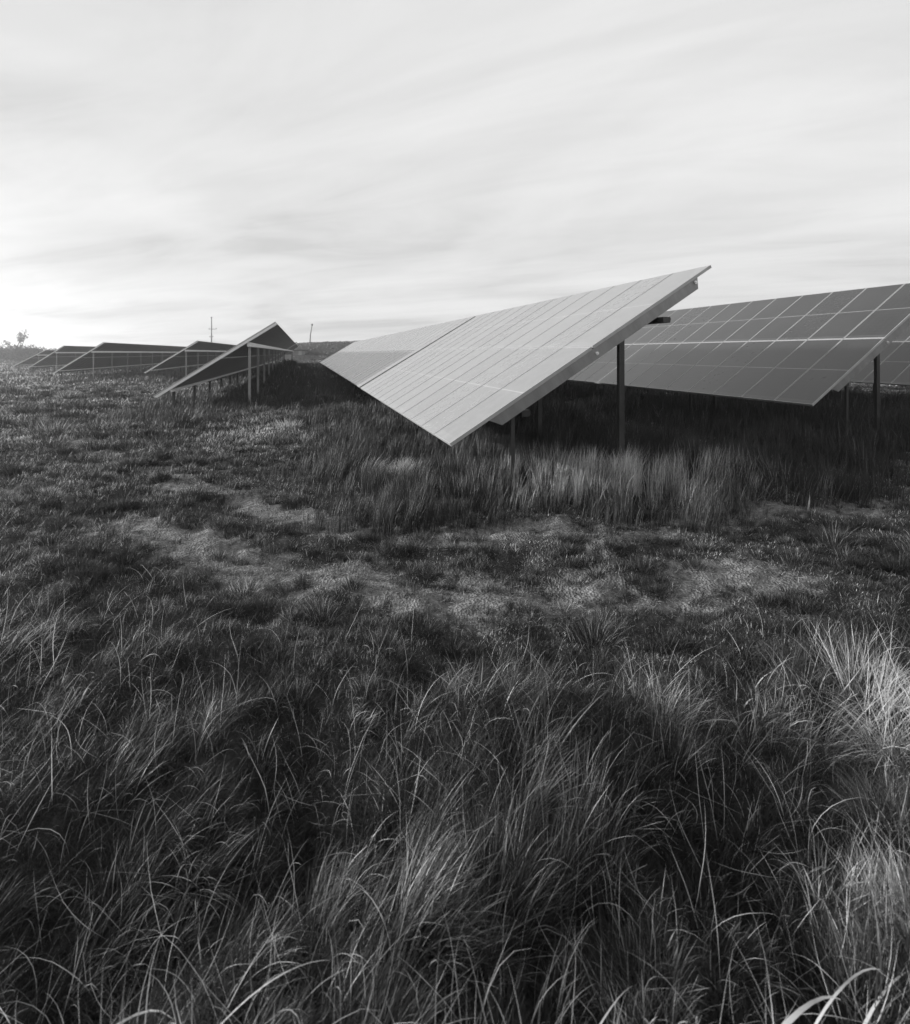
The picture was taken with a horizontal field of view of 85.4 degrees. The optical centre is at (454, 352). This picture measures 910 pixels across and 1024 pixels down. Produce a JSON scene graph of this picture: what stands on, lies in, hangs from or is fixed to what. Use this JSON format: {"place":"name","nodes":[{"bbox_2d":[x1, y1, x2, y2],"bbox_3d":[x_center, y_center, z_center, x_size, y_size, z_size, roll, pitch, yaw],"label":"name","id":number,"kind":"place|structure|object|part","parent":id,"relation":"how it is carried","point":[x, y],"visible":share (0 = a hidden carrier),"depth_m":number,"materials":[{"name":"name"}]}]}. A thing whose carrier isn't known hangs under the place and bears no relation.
{"place":"outdoors","nodes":[
{"label":"outdoors","id":0,"kind":"place"},
{"bbox_2d":[0,363,908,451],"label":"meadow grass","id":1,"kind":"structure","parent":0,"point":[180,435],"depth_m":12.97,"materials":[{"name":"grey plant"}]},
{"bbox_2d":[0,341,909,1023],"bbox_3d":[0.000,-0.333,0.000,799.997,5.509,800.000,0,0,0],"label":"ground","id":2,"kind":"structure","parent":0,"point":[532,545],"depth_m":3.03,"materials":[{"name":"soil"}]},
{"bbox_2d":[3,340,23,347],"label":"tree","id":3,"kind":"object","parent":2,"relation":"on","point":[6,343],"visible":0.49,"depth_m":125.71,"materials":[{"name":"grey plant"}]},
{"bbox_2d":[0,344,42,361],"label":"bush","id":4,"kind":"object","parent":2,"relation":"on","point":[20,347],"visible":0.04,"depth_m":117.56,"materials":[{"name":"grey plant"}]},
{"bbox_2d":[0,343,43,361],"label":"bush","id":5,"kind":"object","parent":2,"relation":"on","point":[13,348],"visible":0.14,"depth_m":114.83,"materials":[{"name":"grey plant"}]},
{"bbox_2d":[17,330,28,343],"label":"tree","id":6,"kind":"object","parent":2,"relation":"on","point":[22,338],"visible":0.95,"depth_m":130.49,"materials":[{"name":"grey plant"}]},
{"bbox_2d":[0,345,49,362],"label":"bush","id":7,"kind":"object","parent":2,"relation":"on","point":[13,354],"visible":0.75,"depth_m":110.20,"materials":[{"name":"grey plant"}]},
{"bbox_2d":[13,350,57,368],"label":"solar table","id":8,"kind":"object","parent":2,"relation":"on","point":[33,359],"visible":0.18,"depth_m":66.02,"materials":[{"name":"grey glass"}]},
{"bbox_2d":[27,346,106,373],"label":"solar table","id":9,"kind":"object","parent":2,"relation":"on","point":[62,356],"visible":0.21,"depth_m":55.09,"materials":[{"name":"grey glass"}]},
{"bbox_2d":[53,342,184,377],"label":"solar table","id":10,"kind":"object","parent":2,"relation":"on","point":[106,355],"visible":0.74,"depth_m":45.12,"materials":[{"name":"black glass"}]},
{"bbox_2d":[0,340,359,385],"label":"meadow grass","id":11,"kind":"structure","parent":2,"relation":"on","point":[5,379],"depth_m":47.24,"materials":[{"name":"grey plant"}]},
{"bbox_2d":[144,341,235,377],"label":"solar table","id":12,"kind":"object","parent":2,"relation":"on","point":[198,353],"visible":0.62,"depth_m":40.11,"materials":[{"name":"black glass"}]},
{"bbox_2d":[153,322,295,407],"bbox_3d":[-12.382,0.663,31.966,3.390,3.258,36.002,0,0,-17],"label":"solar table","id":13,"kind":"object","parent":2,"relation":"on","point":[262,347],"visible":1,"depth_m":18.91,"materials":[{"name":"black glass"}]},
{"bbox_2d":[265,344,297,368],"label":"solar table","id":14,"kind":"object","parent":2,"relation":"on","point":[292,348],"visible":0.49,"depth_m":60.75,"materials":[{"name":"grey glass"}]},
{"bbox_2d":[284,353,291,360],"bbox_3d":[-13.493,0.894,39.823,0.580,1.800,0.385,0,0,-17],"label":"inverter cabinet","id":15,"kind":"object","parent":2,"relation":"on","point":[288,356],"visible":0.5,"depth_m":39.65,"materials":[{"name":"metal"}]},
{"bbox_3d":[-13.429,0.569,39.647,0.480,0.850,0.012,0,0,-17],"label":"door","id":16,"kind":"part","parent":15,"relation":"part of","materials":[{"name":"grey metal"}]},
{"bbox_2d":[293,350,308,354],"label":"shed","id":17,"kind":"structure","parent":2,"relation":"on","point":[299,352],"depth_m":108.00,"materials":[{"name":"metal"}]},
{"bbox_2d":[320,316,475,387],"bbox_3d":[-6.468,0.474,32.085,3.451,3.162,37.349,0,0,-17],"label":"solar table","id":18,"kind":"object","parent":2,"relation":"on","point":[360,364],"visible":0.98,"depth_m":19.11,"materials":[{"name":"grey glass"}]},
{"bbox_2d":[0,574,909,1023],"bbox_3d":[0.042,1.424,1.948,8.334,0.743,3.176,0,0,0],"label":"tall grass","id":19,"kind":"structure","parent":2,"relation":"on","point":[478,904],"depth_m":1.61,"materials":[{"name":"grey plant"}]},
{"bbox_2d":[0,560,909,1023],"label":"thatch grass","id":20,"kind":"structure","parent":2,"relation":"on","point":[224,986],"depth_m":1.59,"materials":[{"name":"grey plant"}]},
{"bbox_2d":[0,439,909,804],"bbox_3d":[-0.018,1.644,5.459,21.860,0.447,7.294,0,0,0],"label":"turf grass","id":21,"kind":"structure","parent":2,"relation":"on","point":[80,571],"depth_m":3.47,"materials":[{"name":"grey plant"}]},
{"bbox_2d":[0,438,909,742],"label":"tuft grass","id":22,"kind":"structure","parent":2,"relation":"on","point":[116,504],"depth_m":3.55,"materials":[{"name":"grey plant"}]},
{"bbox_2d":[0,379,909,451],"bbox_3d":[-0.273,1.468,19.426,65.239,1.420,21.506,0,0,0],"label":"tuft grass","id":23,"kind":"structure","parent":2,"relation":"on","point":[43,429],"depth_m":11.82,"materials":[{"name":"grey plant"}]},
{"bbox_2d":[1,443,909,767],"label":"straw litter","id":24,"kind":"object","parent":2,"relation":"on","point":[457,583],"visible":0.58,"depth_m":3.50,"materials":[{"name":"grey plant"}]},
{"bbox_2d":[10,359,909,420],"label":"upright grass","id":25,"kind":"structure","parent":2,"relation":"on","point":[234,391],"depth_m":18.25,"materials":[{"name":"grey plant"}]},
{"bbox_2d":[117,960,907,1023],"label":"arching grass","id":26,"kind":"structure","parent":2,"relation":"on","point":[794,1016],"depth_m":1.15,"materials":[{"name":"grey plant"}]},
{"bbox_2d":[361,265,711,487],"bbox_3d":[0.319,0.478,9.879,3.447,3.171,8.809,0,0,-17],"label":"solar table","id":27,"kind":"object","parent":2,"relation":"on","point":[461,382],"visible":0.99,"depth_m":6.92,"materials":[{"name":"grey glass"}]},
{"bbox_2d":[550,283,909,433],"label":"solar table","id":28,"kind":"object","parent":2,"relation":"on","point":[810,350],"visible":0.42,"depth_m":10.43,"materials":[{"name":"grey glass"}]},
{"bbox_2d":[840,326,909,402],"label":"solar table","id":29,"kind":"object","parent":2,"relation":"on","point":[895,362],"visible":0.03,"depth_m":13.20,"materials":[{"name":"grey glass"}]},
{"bbox_2d":[0,0,909,350],"label":"sky","id":30,"kind":"structure","parent":0,"point":[352,170],"materials":[{"name":"white"}]},
{"bbox_2d":[69,389,909,537],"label":"upright grass","id":31,"kind":"structure","parent":0,"point":[580,443],"depth_m":6.36,"materials":[{"name":"grey plant"}]}
]}

